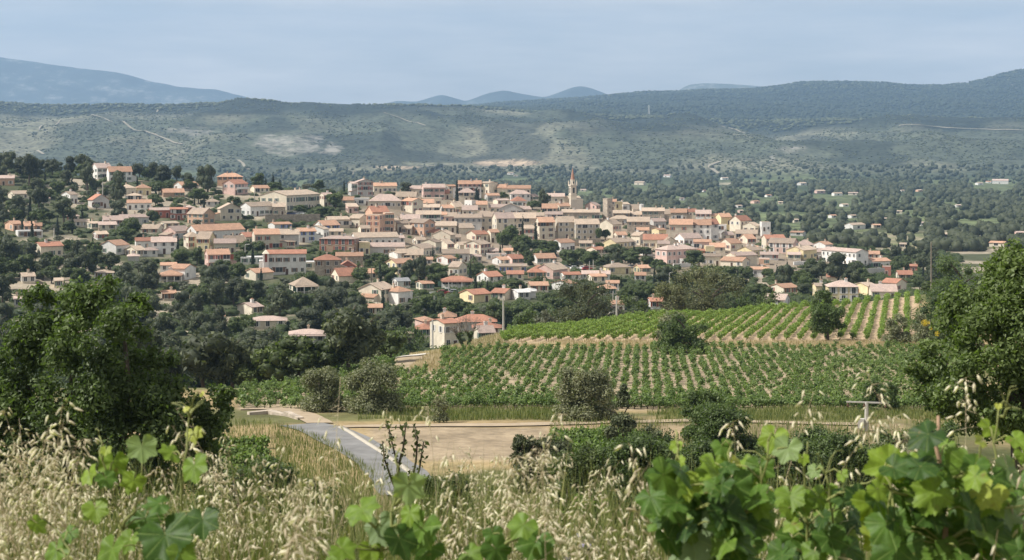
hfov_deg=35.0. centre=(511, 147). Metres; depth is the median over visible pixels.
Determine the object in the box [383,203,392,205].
window
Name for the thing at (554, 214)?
house
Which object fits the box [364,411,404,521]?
wild oat
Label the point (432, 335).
utility pole
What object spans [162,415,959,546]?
verge grass
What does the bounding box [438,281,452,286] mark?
window
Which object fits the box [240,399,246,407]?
vine plant
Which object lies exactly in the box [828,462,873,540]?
thicket bush
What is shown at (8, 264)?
broadleaf tree
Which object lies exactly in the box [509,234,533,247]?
broadleaf tree
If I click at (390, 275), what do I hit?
broadleaf tree
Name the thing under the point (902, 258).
broadleaf tree
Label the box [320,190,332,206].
house
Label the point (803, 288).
pine tree
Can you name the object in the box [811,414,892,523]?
wild oat
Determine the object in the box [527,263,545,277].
house
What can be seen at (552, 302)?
broadleaf tree
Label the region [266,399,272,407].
vine plant
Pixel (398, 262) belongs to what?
house
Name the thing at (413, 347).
shrub
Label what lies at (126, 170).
house
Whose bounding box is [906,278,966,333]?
shrub
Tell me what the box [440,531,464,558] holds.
weed clump
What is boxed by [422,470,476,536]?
thicket bush
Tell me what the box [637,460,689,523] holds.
thicket bush
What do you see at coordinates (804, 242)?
house
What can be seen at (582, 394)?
olive bush
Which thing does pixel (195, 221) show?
olive tree
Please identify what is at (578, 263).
olive tree
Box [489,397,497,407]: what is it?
vine plant
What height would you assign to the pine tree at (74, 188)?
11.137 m
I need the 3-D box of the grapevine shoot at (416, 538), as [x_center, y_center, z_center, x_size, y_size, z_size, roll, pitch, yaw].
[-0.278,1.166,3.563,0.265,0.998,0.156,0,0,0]
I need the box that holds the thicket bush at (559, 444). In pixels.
[526,434,574,491]
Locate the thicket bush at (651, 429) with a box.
[636,423,662,439]
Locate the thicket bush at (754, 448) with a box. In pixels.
[741,434,759,456]
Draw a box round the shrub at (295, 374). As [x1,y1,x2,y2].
[287,369,314,379]
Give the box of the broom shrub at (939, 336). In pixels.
[928,305,952,341]
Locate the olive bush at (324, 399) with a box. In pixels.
[296,366,346,412]
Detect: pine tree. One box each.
[0,151,16,174]
[0,165,6,174]
[0,189,6,203]
[0,208,9,222]
[0,233,12,239]
[0,237,12,257]
[0,273,12,302]
[0,301,12,321]
[0,316,6,325]
[0,325,9,350]
[8,194,25,219]
[8,242,24,260]
[13,157,24,173]
[16,153,41,185]
[22,158,44,176]
[22,303,45,321]
[23,242,38,258]
[26,187,49,206]
[30,177,45,189]
[33,256,51,279]
[39,159,44,168]
[42,159,53,171]
[45,158,58,174]
[52,194,77,222]
[54,161,62,171]
[58,169,71,182]
[63,156,75,171]
[63,257,78,268]
[67,239,87,257]
[69,184,77,191]
[73,153,89,165]
[74,157,94,168]
[74,245,86,257]
[76,249,97,272]
[79,161,96,189]
[87,325,111,348]
[93,339,111,368]
[97,251,120,270]
[108,200,127,214]
[109,170,125,199]
[110,290,124,306]
[115,261,132,278]
[116,322,164,374]
[120,271,133,285]
[120,284,140,302]
[131,163,142,174]
[132,272,158,290]
[133,310,156,325]
[138,258,160,280]
[145,315,179,333]
[146,161,156,178]
[147,293,162,311]
[149,161,158,176]
[150,344,184,384]
[154,164,171,182]
[160,329,173,335]
[161,333,177,346]
[166,332,184,347]
[168,345,199,384]
[171,165,181,181]
[172,290,189,310]
[177,301,195,326]
[179,330,234,387]
[180,172,193,180]
[184,291,203,311]
[187,310,202,331]
[187,311,216,334]
[188,372,211,387]
[195,172,203,183]
[197,163,215,192]
[197,320,217,333]
[198,264,212,280]
[199,266,223,283]
[206,280,225,306]
[210,305,225,323]
[214,264,230,281]
[214,320,230,335]
[215,337,252,387]
[222,278,249,304]
[226,276,247,286]
[236,337,251,347]
[239,326,257,337]
[244,329,274,348]
[249,280,265,298]
[251,338,276,352]
[262,289,295,315]
[264,340,280,346]
[265,326,282,341]
[266,283,285,304]
[295,307,321,329]
[310,288,326,307]
[311,294,334,317]
[321,287,346,307]
[321,305,376,372]
[324,277,334,288]
[324,307,356,319]
[327,286,348,300]
[333,280,349,296]
[342,294,366,313]
[343,302,367,319]
[344,316,386,363]
[363,312,375,319]
[374,309,400,327]
[376,316,399,330]
[384,305,401,324]
[399,310,414,327]
[400,182,411,190]
[401,259,415,278]
[411,255,427,280]
[537,188,548,209]
[589,298,607,319]
[602,245,623,263]
[609,252,621,262]
[654,272,668,287]
[655,266,676,279]
[692,278,707,294]
[705,271,741,293]
[737,275,748,287]
[775,272,783,283]
[777,263,793,282]
[797,283,811,294]
[800,263,823,278]
[815,261,829,278]
[821,280,827,290]
[824,252,849,280]
[841,267,862,283]
[850,262,861,269]
[889,244,903,260]
[903,246,916,259]
[911,252,925,263]
[914,247,922,252]
[915,256,932,267]
[921,266,937,280]
[923,246,936,256]
[924,264,940,278]
[928,250,938,263]
[942,271,958,279]
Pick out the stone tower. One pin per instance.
(607, 207)
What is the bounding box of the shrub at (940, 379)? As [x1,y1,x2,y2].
[923,350,966,399]
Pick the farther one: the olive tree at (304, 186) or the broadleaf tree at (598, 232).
the olive tree at (304, 186)
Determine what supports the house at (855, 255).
on the ground at (432, 135)
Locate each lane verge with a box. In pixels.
[275,421,373,508]
[298,490,391,545]
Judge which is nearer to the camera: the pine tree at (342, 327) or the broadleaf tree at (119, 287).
the pine tree at (342, 327)
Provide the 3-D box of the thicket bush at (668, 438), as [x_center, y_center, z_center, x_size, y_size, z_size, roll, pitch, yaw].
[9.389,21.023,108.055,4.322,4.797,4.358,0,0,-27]
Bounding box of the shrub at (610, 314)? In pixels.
[603,306,624,316]
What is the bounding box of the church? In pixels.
[557,168,582,208]
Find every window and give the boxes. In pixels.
[22,277,28,281]
[24,232,36,236]
[29,277,35,281]
[92,202,102,205]
[168,275,183,280]
[173,209,184,213]
[219,254,233,258]
[269,243,281,247]
[272,267,286,272]
[283,257,289,261]
[293,286,307,291]
[316,336,323,340]
[320,239,325,244]
[326,239,332,244]
[334,239,339,244]
[340,239,345,243]
[341,221,351,224]
[347,239,353,244]
[356,200,365,203]
[361,186,369,189]
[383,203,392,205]
[424,329,429,335]
[426,215,435,218]
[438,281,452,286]
[438,326,442,332]
[444,326,451,332]
[453,255,465,259]
[538,222,548,225]
[592,215,601,218]
[651,302,657,306]
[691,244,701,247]
[829,287,836,293]
[840,287,847,293]
[850,287,857,293]
[850,295,857,301]
[871,263,880,266]
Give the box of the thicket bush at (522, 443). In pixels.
[509,434,539,489]
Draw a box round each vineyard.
[234,337,965,407]
[500,289,920,339]
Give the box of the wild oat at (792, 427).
[767,390,823,540]
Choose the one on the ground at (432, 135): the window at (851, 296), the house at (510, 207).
the house at (510, 207)
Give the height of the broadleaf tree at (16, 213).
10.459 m
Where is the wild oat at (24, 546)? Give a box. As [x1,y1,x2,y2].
[0,450,47,559]
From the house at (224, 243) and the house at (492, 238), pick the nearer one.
the house at (224, 243)
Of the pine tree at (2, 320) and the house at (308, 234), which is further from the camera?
the house at (308, 234)
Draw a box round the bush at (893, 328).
[880,313,911,343]
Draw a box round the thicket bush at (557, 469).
[544,453,592,511]
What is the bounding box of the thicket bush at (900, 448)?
[876,440,919,485]
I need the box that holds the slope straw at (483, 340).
[409,332,502,371]
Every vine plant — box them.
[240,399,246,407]
[251,396,259,407]
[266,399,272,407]
[287,396,295,407]
[422,398,431,407]
[455,397,461,407]
[466,397,473,405]
[471,391,482,406]
[479,398,486,406]
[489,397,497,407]
[493,396,505,407]
[516,397,522,407]
[534,396,542,405]
[543,398,553,406]
[629,398,640,407]
[641,395,647,408]
[642,397,654,407]
[672,399,682,407]
[741,399,746,407]
[746,394,754,404]
[753,396,763,408]
[765,397,772,405]
[803,397,811,405]
[820,396,826,408]
[836,395,844,405]
[898,396,909,406]
[909,398,917,406]
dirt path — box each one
[240,408,332,422]
[343,419,857,426]
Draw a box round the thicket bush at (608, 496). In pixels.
[587,472,639,533]
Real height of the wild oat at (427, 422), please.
0.905 m
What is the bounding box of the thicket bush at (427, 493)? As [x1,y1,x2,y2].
[406,471,433,517]
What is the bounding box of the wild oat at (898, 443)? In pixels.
[893,414,911,451]
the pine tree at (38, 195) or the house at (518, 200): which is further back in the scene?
the house at (518, 200)
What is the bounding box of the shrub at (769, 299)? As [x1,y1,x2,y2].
[756,290,779,309]
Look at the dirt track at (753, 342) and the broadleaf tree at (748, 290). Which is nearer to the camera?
the dirt track at (753, 342)
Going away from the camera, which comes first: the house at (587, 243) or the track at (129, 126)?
the house at (587, 243)
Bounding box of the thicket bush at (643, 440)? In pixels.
[593,429,663,536]
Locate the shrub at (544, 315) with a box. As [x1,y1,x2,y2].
[533,309,558,323]
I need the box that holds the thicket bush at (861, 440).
[838,433,869,464]
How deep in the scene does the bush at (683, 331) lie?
229.92 m
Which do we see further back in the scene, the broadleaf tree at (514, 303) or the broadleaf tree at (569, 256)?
the broadleaf tree at (569, 256)
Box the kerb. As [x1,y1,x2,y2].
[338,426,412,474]
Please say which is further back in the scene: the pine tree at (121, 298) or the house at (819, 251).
the house at (819, 251)
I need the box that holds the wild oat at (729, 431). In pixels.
[718,417,766,542]
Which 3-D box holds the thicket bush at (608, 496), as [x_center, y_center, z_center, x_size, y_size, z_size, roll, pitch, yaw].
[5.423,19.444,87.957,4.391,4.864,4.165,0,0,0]
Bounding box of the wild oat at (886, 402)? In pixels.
[851,370,916,489]
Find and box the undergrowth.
[0,169,964,387]
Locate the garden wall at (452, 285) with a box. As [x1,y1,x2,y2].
[443,284,463,287]
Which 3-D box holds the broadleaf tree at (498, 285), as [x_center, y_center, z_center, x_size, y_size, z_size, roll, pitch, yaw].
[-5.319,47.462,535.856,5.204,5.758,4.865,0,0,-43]
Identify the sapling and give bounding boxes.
[379,420,429,509]
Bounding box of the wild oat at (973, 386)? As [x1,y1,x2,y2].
[944,375,982,448]
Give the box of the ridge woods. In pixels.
[0,70,1023,132]
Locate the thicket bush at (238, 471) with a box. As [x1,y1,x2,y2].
[186,457,258,542]
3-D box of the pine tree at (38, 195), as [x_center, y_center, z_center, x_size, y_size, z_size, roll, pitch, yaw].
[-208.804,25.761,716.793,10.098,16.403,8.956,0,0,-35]
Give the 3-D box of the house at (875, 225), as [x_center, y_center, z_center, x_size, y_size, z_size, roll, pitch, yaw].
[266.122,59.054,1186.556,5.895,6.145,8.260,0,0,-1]
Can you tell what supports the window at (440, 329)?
in the house at (443, 335)
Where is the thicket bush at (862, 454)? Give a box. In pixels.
[841,434,878,513]
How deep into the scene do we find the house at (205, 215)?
711.87 m
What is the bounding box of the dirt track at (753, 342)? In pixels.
[409,338,924,354]
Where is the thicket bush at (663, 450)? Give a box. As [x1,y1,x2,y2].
[640,434,714,519]
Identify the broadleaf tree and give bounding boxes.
[0,257,20,273]
[1,272,17,285]
[5,200,11,211]
[7,303,15,318]
[9,208,25,219]
[13,253,36,272]
[29,208,46,221]
[30,262,38,273]
[40,252,53,261]
[40,265,61,283]
[43,188,53,195]
[43,211,55,221]
[49,181,65,191]
[49,255,64,268]
[61,222,76,232]
[61,239,72,249]
[61,267,73,277]
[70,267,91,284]
[74,164,82,173]
[86,241,102,249]
[87,249,104,264]
[88,180,103,190]
[101,187,109,196]
[113,282,131,297]
[116,226,135,241]
[119,217,141,236]
[140,168,150,177]
[141,288,151,295]
[146,210,159,220]
[147,194,163,205]
[151,181,167,194]
[158,311,173,318]
[161,281,178,290]
[163,180,173,187]
[171,248,189,260]
[183,179,197,191]
[185,282,208,293]
[188,188,209,202]
[189,246,202,264]
[190,290,210,305]
[205,362,236,385]
[213,259,231,271]
[227,196,241,204]
[227,314,255,332]
[228,262,247,277]
[230,361,270,387]
[234,251,246,262]
[239,240,250,250]
[240,289,254,300]
[246,280,252,289]
[250,172,264,184]
[250,241,265,252]
[250,342,295,381]
[266,182,281,187]
[277,334,317,378]
[292,292,311,307]
[293,205,306,211]
[303,271,318,281]
[311,179,324,191]
[312,339,346,367]
[314,207,332,216]
[314,338,345,367]
[320,308,335,324]
[325,192,343,207]
[330,249,344,255]
[348,291,361,297]
[349,280,361,287]
[351,267,370,279]
[352,283,365,291]
[364,259,373,266]
[371,252,382,259]
[372,260,386,267]
[374,265,397,279]
[375,329,406,357]
[377,253,389,262]
[384,271,396,284]
[391,304,403,311]
[409,298,418,304]
[409,305,421,313]
[417,289,429,295]
[417,294,435,309]
[426,265,435,273]
[426,273,439,283]
[430,299,443,313]
[431,262,441,267]
[434,266,447,272]
[435,272,447,280]
[441,298,461,312]
[458,307,479,316]
[460,301,474,311]
[467,268,479,277]
[471,262,484,269]
[483,265,500,272]
[485,284,495,291]
[485,302,502,319]
[490,283,502,287]
[496,232,510,247]
[500,191,508,197]
[501,225,518,240]
[502,305,522,318]
[508,280,527,288]
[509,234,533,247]
[510,301,525,312]
[511,241,519,251]
[518,244,530,251]
[523,250,532,256]
[523,255,534,262]
[526,302,550,313]
[527,200,538,209]
[531,239,547,248]
[533,248,549,252]
[533,276,543,280]
[536,244,547,248]
[540,292,555,300]
[541,297,558,311]
[546,240,560,252]
[547,307,558,318]
[554,295,573,310]
[559,249,582,265]
[576,248,585,253]
[580,253,593,265]
[585,250,601,260]
[592,258,606,265]
[595,228,601,237]
[595,242,603,246]
[601,229,610,239]
[609,275,620,280]
[614,292,630,304]
[617,288,629,294]
[619,284,635,294]
[620,251,639,263]
[632,285,649,297]
[632,303,650,312]
[635,247,651,255]
[638,282,646,286]
[640,255,653,264]
[643,284,656,295]
[651,259,665,265]
[655,265,672,271]
[682,250,705,264]
[714,293,738,306]
[718,301,732,308]
[719,266,736,276]
[734,292,760,303]
[738,266,752,276]
[739,286,752,292]
[752,282,772,295]
[760,268,773,275]
[791,269,808,282]
[797,275,811,289]
[804,258,817,266]
[807,271,815,278]
[848,261,863,267]
[855,267,868,276]
[863,276,878,283]
[890,261,903,267]
[890,262,900,268]
[893,255,909,261]
[902,260,912,269]
[908,273,926,281]
[913,276,924,288]
[921,279,940,292]
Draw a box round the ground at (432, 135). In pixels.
[0,71,1023,543]
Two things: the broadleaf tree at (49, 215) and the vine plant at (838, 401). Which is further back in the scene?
the broadleaf tree at (49, 215)
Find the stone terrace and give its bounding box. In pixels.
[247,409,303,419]
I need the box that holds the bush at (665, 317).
[654,311,687,338]
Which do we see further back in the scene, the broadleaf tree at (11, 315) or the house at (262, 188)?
the house at (262, 188)
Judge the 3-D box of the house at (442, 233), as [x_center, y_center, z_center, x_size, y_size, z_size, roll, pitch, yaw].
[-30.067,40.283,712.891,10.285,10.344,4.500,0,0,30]
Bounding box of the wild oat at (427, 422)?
[413,402,460,536]
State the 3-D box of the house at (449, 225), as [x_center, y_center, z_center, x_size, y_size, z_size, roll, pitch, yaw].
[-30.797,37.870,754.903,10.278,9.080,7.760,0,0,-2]
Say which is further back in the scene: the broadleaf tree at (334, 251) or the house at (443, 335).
the broadleaf tree at (334, 251)
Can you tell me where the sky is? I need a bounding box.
[0,0,1023,104]
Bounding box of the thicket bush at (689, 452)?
[682,441,733,484]
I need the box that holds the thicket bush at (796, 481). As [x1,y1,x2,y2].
[778,464,822,521]
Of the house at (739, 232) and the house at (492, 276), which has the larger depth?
the house at (739, 232)
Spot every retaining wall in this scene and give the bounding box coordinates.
[265,214,319,221]
[572,238,600,245]
[673,263,696,266]
[793,261,824,264]
[867,268,884,273]
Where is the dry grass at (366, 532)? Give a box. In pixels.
[0,463,1022,559]
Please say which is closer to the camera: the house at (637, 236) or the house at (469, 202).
the house at (637, 236)
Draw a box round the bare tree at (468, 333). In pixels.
[447,315,481,344]
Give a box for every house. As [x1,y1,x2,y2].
[0,173,14,185]
[4,218,20,230]
[7,190,28,199]
[13,292,22,306]
[16,229,42,236]
[19,269,35,283]
[23,219,34,229]
[35,220,41,229]
[35,239,63,256]
[53,277,63,287]
[61,189,78,203]
[74,216,89,226]
[85,218,97,228]
[87,192,109,207]
[91,161,110,178]
[92,228,108,239]
[94,266,114,278]
[97,219,116,229]
[101,213,128,225]
[101,239,129,254]
[106,166,135,181]
[119,211,148,224]
[124,182,135,195]
[124,245,144,256]
[125,191,142,198]
[126,197,151,209]
[127,250,139,261]
[134,234,150,247]
[136,182,150,194]
[141,221,164,234]
[143,244,158,256]
[148,205,169,217]
[151,234,176,253]
[157,221,179,228]
[158,225,187,239]
[159,267,183,281]
[160,186,184,196]
[160,262,176,271]
[160,286,176,300]
[168,263,195,279]
[169,204,187,219]
[174,181,198,190]
[183,229,196,248]
[186,222,246,237]
[187,205,215,223]
[196,231,215,250]
[204,246,236,265]
[205,196,219,206]
[214,236,235,252]
[215,201,241,220]
[217,171,242,185]
[222,179,249,194]
[224,233,245,248]
[236,298,264,314]
[239,229,251,242]
[240,201,272,215]
[240,256,262,264]
[244,267,273,280]
[250,185,269,192]
[251,226,287,249]
[251,316,287,329]
[259,259,262,267]
[260,187,319,212]
[267,219,291,228]
[267,249,306,274]
[272,200,285,214]
[279,226,299,246]
[280,240,295,247]
[288,324,325,341]
[289,277,318,293]
[296,225,323,242]
[306,261,313,268]
[311,222,329,236]
[313,252,346,275]
[314,218,339,227]
[319,233,358,251]
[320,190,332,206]
[324,213,351,227]
[329,225,343,235]
[330,267,357,282]
[335,249,363,266]
[341,196,353,204]
[341,257,356,267]
[345,203,358,212]
[347,182,356,194]
[349,177,373,196]
[349,214,365,227]
[351,232,398,241]
[353,198,368,205]
[357,222,370,231]
[357,278,392,302]
[359,241,369,253]
[361,265,377,279]
[365,204,389,214]
[366,214,384,231]
[366,303,382,315]
[369,194,401,209]
[370,239,404,255]
[373,181,396,193]
[383,212,393,231]
[385,258,414,273]
[388,248,404,258]
[388,283,413,303]
[391,274,410,287]
[394,217,408,231]
[395,190,417,199]
[396,246,423,258]
[399,232,404,241]
[400,212,419,220]
[401,195,423,213]
[401,222,412,234]
[406,241,436,256]
[407,185,421,195]
[409,218,435,235]
[412,234,425,243]
[413,316,431,325]
[415,208,441,220]
[415,319,429,337]
[416,277,434,289]
[420,236,441,252]
[421,182,430,196]
[421,199,433,203]
[422,197,441,205]
[423,202,439,209]
[426,226,439,236]
[426,257,432,264]
[428,314,460,347]
[431,184,444,199]
[431,227,455,242]
[435,219,456,232]
[436,255,456,264]
[438,276,472,287]
[438,307,456,318]
[440,202,453,211]
[440,236,454,248]
[441,209,446,220]
[442,249,469,262]
[444,210,456,220]
[445,184,455,197]
[445,187,449,198]
[448,199,462,213]
[448,258,467,275]
[453,178,481,197]
[454,211,481,229]
[454,242,465,248]
[455,234,460,241]
[455,310,499,330]
[456,221,474,233]
[458,187,474,200]
[459,288,491,302]
[462,203,477,213]
[464,200,477,204]
[464,237,491,255]
[466,228,488,240]
[469,251,482,262]
[472,317,501,336]
[474,320,495,337]
[476,201,487,211]
[476,268,502,281]
[479,209,493,230]
[480,179,497,198]
[484,191,499,201]
[486,229,499,242]
[486,253,505,259]
[488,202,506,211]
[488,245,498,252]
[491,284,511,299]
[492,210,514,232]
[492,253,509,264]
[493,198,508,203]
[497,184,506,197]
[498,203,522,211]
[499,260,526,272]
[502,183,530,198]
[503,245,512,254]
[506,251,523,262]
[506,267,523,279]
[509,189,530,201]
[509,195,526,205]
[511,285,530,299]
[513,210,535,234]
[519,204,531,211]
[524,223,533,239]
[525,284,536,297]
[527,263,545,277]
[527,278,548,292]
[531,194,538,200]
[533,250,556,263]
[534,214,555,238]
[536,210,543,216]
[537,260,567,278]
[542,201,557,211]
[545,209,562,218]
[547,191,564,202]
[551,276,576,289]
[553,236,575,251]
[554,214,574,238]
[557,201,570,210]
[560,268,581,279]
[561,207,601,221]
[573,216,599,238]
[579,238,592,247]
[581,267,610,279]
[584,202,600,208]
[586,244,605,254]
[587,270,607,282]
[597,281,616,295]
[600,217,621,237]
[602,260,630,273]
[603,235,635,247]
[605,280,619,289]
[609,215,626,224]
[611,296,623,312]
[612,197,616,212]
[613,210,629,216]
[613,231,627,237]
[615,201,621,209]
[621,200,629,209]
[627,215,656,232]
[630,202,639,210]
[630,209,641,216]
[630,229,646,244]
[633,262,650,273]
[634,181,645,184]
[634,269,645,281]
[636,227,648,233]
[641,205,668,222]
[641,244,652,255]
[643,232,667,247]
[647,293,663,308]
[650,216,666,228]
[652,225,666,233]
[655,242,697,264]
[657,238,669,247]
[664,207,670,218]
[664,237,677,244]
[669,217,692,238]
[670,207,691,218]
[674,230,701,244]
[687,207,696,218]
[691,237,711,248]
[693,219,711,238]
[695,208,711,218]
[700,250,721,265]
[704,217,718,239]
[704,245,714,252]
[709,243,725,252]
[715,211,731,229]
[719,224,725,237]
[719,236,741,250]
[720,254,749,267]
[721,229,733,238]
[725,251,757,265]
[729,214,751,230]
[735,229,757,239]
[737,243,761,256]
[739,234,756,243]
[742,222,759,235]
[750,200,759,203]
[750,264,768,276]
[759,258,768,264]
[760,221,770,235]
[760,249,778,259]
[761,232,785,249]
[766,293,790,307]
[768,236,798,253]
[768,280,797,293]
[785,243,817,259]
[787,249,800,260]
[790,231,805,235]
[798,238,813,246]
[812,279,822,294]
[813,239,832,247]
[814,190,824,192]
[814,246,822,258]
[819,246,868,265]
[825,278,858,302]
[826,274,836,281]
[828,214,836,217]
[832,192,842,195]
[839,203,848,206]
[844,222,865,229]
[848,214,856,217]
[855,278,873,294]
[868,248,879,257]
[868,255,890,267]
[868,280,897,298]
[871,224,880,227]
[882,265,890,275]
[882,278,906,290]
[895,267,912,277]
[899,242,906,247]
[909,263,917,271]
[989,241,1007,246]
[992,179,1008,183]
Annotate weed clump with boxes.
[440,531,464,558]
[478,520,521,559]
[546,511,574,551]
[562,533,605,559]
[571,493,609,557]
[617,528,638,559]
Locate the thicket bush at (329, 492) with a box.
[296,477,344,534]
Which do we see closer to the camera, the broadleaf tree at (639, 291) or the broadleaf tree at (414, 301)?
the broadleaf tree at (414, 301)
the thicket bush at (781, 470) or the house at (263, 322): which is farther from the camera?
the house at (263, 322)
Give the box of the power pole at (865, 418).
[846,401,886,431]
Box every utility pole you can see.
[432,320,433,346]
[502,298,503,330]
[930,242,931,288]
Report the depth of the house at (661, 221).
842.11 m
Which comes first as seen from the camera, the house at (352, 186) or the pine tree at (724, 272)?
the pine tree at (724, 272)
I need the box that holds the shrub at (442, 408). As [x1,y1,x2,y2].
[429,394,450,422]
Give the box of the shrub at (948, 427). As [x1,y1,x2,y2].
[916,418,960,446]
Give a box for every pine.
[552,274,615,322]
[602,384,641,442]
[650,280,695,315]
[652,262,749,314]
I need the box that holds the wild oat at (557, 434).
[501,413,572,526]
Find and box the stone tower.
[603,198,612,219]
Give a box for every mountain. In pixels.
[0,57,245,104]
[389,86,604,104]
[678,83,763,90]
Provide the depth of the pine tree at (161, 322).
410.19 m
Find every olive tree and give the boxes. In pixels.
[49,224,60,232]
[54,235,64,240]
[133,262,142,272]
[162,305,174,312]
[172,311,181,319]
[178,280,188,285]
[179,284,189,290]
[192,219,201,223]
[279,277,292,285]
[301,183,310,188]
[307,289,318,293]
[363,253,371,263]
[402,302,412,310]
[477,305,486,313]
[574,261,582,266]
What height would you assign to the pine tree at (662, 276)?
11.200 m
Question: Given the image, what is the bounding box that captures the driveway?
[396,353,425,357]
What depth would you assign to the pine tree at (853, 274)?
569.22 m
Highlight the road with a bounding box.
[280,423,430,494]
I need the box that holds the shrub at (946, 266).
[930,251,985,311]
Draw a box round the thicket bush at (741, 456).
[730,452,780,514]
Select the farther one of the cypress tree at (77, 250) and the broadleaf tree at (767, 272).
the broadleaf tree at (767, 272)
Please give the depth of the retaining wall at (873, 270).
682.24 m
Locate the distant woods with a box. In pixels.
[13,161,1023,251]
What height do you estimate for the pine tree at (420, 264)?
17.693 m
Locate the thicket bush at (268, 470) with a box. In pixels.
[234,452,301,530]
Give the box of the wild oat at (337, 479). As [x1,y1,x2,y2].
[309,377,352,545]
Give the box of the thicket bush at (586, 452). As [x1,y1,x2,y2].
[570,442,629,528]
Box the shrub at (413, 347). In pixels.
[394,325,428,354]
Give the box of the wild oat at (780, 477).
[759,421,791,491]
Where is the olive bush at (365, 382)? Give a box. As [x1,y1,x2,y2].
[339,356,405,414]
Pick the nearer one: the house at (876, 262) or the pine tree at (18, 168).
the house at (876, 262)
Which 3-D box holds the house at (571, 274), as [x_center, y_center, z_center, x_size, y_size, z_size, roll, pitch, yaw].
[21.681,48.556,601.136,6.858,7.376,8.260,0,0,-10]
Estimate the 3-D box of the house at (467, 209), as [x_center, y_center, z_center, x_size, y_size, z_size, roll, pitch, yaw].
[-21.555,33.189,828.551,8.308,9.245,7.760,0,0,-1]
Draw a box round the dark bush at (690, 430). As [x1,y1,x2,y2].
[678,389,726,441]
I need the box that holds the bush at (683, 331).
[655,312,710,353]
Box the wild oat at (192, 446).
[175,406,250,558]
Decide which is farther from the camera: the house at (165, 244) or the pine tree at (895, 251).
the pine tree at (895, 251)
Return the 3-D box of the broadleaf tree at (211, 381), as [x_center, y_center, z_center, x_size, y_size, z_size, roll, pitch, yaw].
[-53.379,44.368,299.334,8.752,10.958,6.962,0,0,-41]
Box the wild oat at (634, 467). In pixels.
[615,442,662,559]
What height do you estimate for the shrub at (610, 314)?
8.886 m
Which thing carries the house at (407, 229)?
on the ground at (432, 135)
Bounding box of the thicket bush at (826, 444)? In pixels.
[794,426,861,513]
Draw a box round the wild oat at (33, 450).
[3,427,60,559]
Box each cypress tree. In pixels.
[21,215,23,229]
[27,201,30,220]
[29,219,33,236]
[55,215,58,235]
[75,238,78,254]
[80,207,83,218]
[176,233,178,248]
[250,246,254,264]
[259,268,262,280]
[376,261,381,281]
[381,288,384,308]
[455,180,458,200]
[468,262,471,277]
[473,187,479,200]
[473,272,477,288]
[504,306,507,329]
[521,216,523,233]
[534,220,537,239]
[652,267,655,283]
[672,265,676,286]
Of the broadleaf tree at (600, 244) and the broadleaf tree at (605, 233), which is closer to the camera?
the broadleaf tree at (600, 244)
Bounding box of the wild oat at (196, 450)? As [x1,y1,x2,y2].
[166,426,241,558]
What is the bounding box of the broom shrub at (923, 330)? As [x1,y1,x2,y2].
[910,313,934,341]
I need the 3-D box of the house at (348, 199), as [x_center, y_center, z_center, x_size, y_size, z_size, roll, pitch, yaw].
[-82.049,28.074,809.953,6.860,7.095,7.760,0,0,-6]
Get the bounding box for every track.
[90,114,182,143]
[708,161,720,173]
[899,124,1018,129]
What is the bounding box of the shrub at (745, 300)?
[725,293,761,308]
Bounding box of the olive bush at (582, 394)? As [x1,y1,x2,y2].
[552,364,618,421]
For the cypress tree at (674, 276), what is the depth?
545.38 m
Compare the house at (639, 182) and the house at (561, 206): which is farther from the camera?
the house at (639, 182)
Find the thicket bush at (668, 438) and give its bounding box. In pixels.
[623,427,681,454]
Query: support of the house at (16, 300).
on the ground at (432, 135)
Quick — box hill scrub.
[0,97,1023,173]
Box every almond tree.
[806,302,847,339]
[811,289,833,307]
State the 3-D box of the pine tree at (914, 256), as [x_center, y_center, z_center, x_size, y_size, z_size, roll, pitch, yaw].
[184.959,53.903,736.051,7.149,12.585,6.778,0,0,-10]
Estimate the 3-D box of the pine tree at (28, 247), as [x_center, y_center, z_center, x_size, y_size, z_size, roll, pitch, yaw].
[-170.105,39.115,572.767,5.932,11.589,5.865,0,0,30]
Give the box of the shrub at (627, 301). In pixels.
[617,295,648,314]
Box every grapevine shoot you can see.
[27,494,196,559]
[80,428,164,559]
[157,387,219,541]
[325,448,445,559]
[456,509,555,559]
[634,424,803,559]
[765,441,876,559]
[850,416,1023,559]
[977,386,1023,559]
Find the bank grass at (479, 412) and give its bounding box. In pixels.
[358,403,978,420]
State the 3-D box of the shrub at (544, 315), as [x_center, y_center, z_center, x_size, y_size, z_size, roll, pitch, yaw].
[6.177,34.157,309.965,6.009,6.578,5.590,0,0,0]
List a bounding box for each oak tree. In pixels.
[0,274,240,525]
[899,237,1023,509]
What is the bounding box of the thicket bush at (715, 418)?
[692,398,757,456]
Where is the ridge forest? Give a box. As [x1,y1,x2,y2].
[464,69,1023,119]
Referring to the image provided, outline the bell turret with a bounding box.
[262,250,268,267]
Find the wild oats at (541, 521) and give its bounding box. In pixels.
[0,408,1023,559]
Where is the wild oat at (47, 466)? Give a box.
[19,398,82,544]
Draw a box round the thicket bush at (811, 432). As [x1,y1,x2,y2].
[787,423,831,469]
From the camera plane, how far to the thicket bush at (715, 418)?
107.40 m
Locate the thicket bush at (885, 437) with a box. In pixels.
[870,426,909,448]
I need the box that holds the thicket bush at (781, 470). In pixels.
[753,434,817,507]
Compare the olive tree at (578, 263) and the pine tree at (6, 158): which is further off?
the pine tree at (6, 158)
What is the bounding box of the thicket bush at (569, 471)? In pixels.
[550,448,609,526]
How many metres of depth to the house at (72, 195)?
753.19 m
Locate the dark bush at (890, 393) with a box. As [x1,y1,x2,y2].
[856,378,900,410]
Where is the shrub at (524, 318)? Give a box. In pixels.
[512,308,536,330]
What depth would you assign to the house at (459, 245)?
695.51 m

